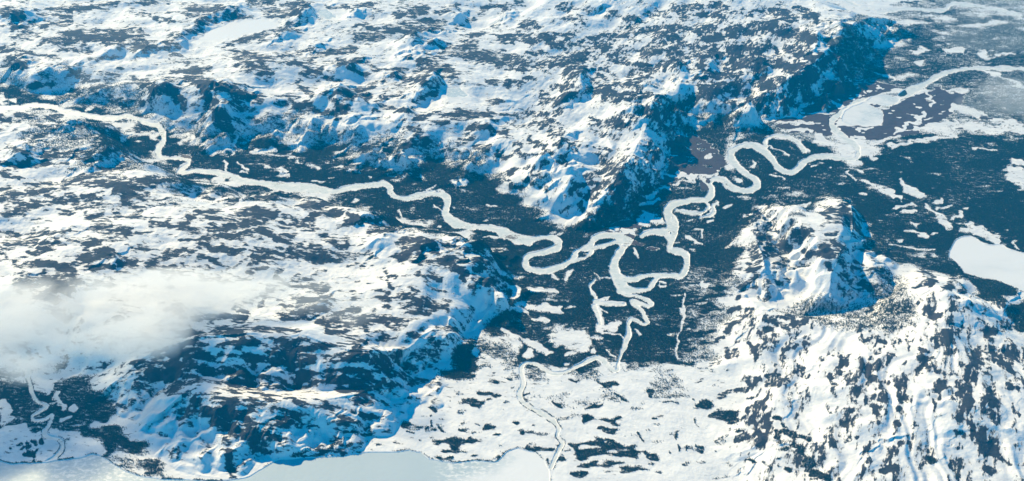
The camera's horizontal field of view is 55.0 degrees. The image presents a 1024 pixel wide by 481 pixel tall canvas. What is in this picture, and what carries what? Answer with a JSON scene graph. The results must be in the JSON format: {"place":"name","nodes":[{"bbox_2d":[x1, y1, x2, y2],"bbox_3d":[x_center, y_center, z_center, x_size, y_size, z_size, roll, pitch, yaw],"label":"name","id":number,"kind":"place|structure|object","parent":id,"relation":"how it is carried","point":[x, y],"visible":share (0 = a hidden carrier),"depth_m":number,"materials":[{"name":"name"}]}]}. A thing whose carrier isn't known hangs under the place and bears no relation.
{"place":"outdoors","nodes":[
{"label":"outdoors","id":0,"kind":"place"},
{"bbox_2d":[192,19,279,43],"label":"frozen lake","id":1,"kind":"structure","parent":0,"point":[230,30],"depth_m":262.67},
{"bbox_2d":[0,114,512,475],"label":"hills","id":2,"kind":"structure","parent":0,"point":[230,337],"depth_m":160.01,"materials":[{"name":"white snow"}]},
{"bbox_2d":[0,449,549,480],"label":"frozen lake","id":3,"kind":"structure","parent":0,"point":[518,465],"depth_m":134.99,"materials":[{"name":"white ice"}]},
{"bbox_2d":[0,0,607,224],"bbox_3d":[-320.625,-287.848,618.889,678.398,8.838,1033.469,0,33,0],"label":"mountains","id":4,"kind":"structure","parent":0,"point":[372,69],"depth_m":238.29,"materials":[{"name":"white snow"}]},
{"bbox_2d":[317,9,335,18],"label":"frozen pond","id":5,"kind":"structure","parent":0,"point":[326,14],"depth_m":272.78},
{"bbox_2d":[443,88,467,97],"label":"frozen pond","id":6,"kind":"structure","parent":0,"point":[453,92],"depth_m":227.03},
{"bbox_2d":[0,0,1023,480],"bbox_3d":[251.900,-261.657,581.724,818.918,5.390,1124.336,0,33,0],"label":"valley floor","id":7,"kind":"structure","parent":0,"point":[810,110],"depth_m":172.73,"materials":[{"name":"white snow"}]},
{"bbox_2d":[0,0,1023,480],"bbox_3d":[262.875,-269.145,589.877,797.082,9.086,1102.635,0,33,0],"label":"forest","id":8,"kind":"object","parent":7,"relation":"on","point":[810,166],"visible":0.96,"depth_m":194.33,"materials":[{"name":"blue wood"}]},
{"bbox_2d":[0,0,1023,468],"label":"river","id":9,"kind":"structure","parent":0,"point":[620,284],"depth_m":192.97,"materials":[{"name":"white ice"}]},
{"bbox_2d":[515,0,897,200],"bbox_3d":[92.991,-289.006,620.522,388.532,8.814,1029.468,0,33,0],"label":"mountains","id":10,"kind":"structure","parent":0,"point":[644,74],"depth_m":244.87,"materials":[{"name":"white snow"}]},
{"bbox_2d":[741,198,885,295],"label":"hill","id":11,"kind":"structure","parent":0,"point":[798,253],"depth_m":175.27,"materials":[{"name":"white snow"}]},
{"bbox_2d":[843,103,882,125],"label":"frozen lake","id":12,"kind":"structure","parent":0,"point":[863,114],"depth_m":227.83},
{"bbox_2d":[708,262,1023,480],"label":"mountain slopes","id":13,"kind":"structure","parent":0,"point":[943,380],"depth_m":144.28,"materials":[{"name":"white snow"}]},
{"bbox_2d":[867,95,898,105],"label":"frozen lake","id":14,"kind":"structure","parent":0,"point":[884,100],"depth_m":235.14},
{"bbox_2d":[949,237,1023,289],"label":"frozen lake","id":15,"kind":"structure","parent":0,"point":[973,256],"depth_m":178.02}
]}

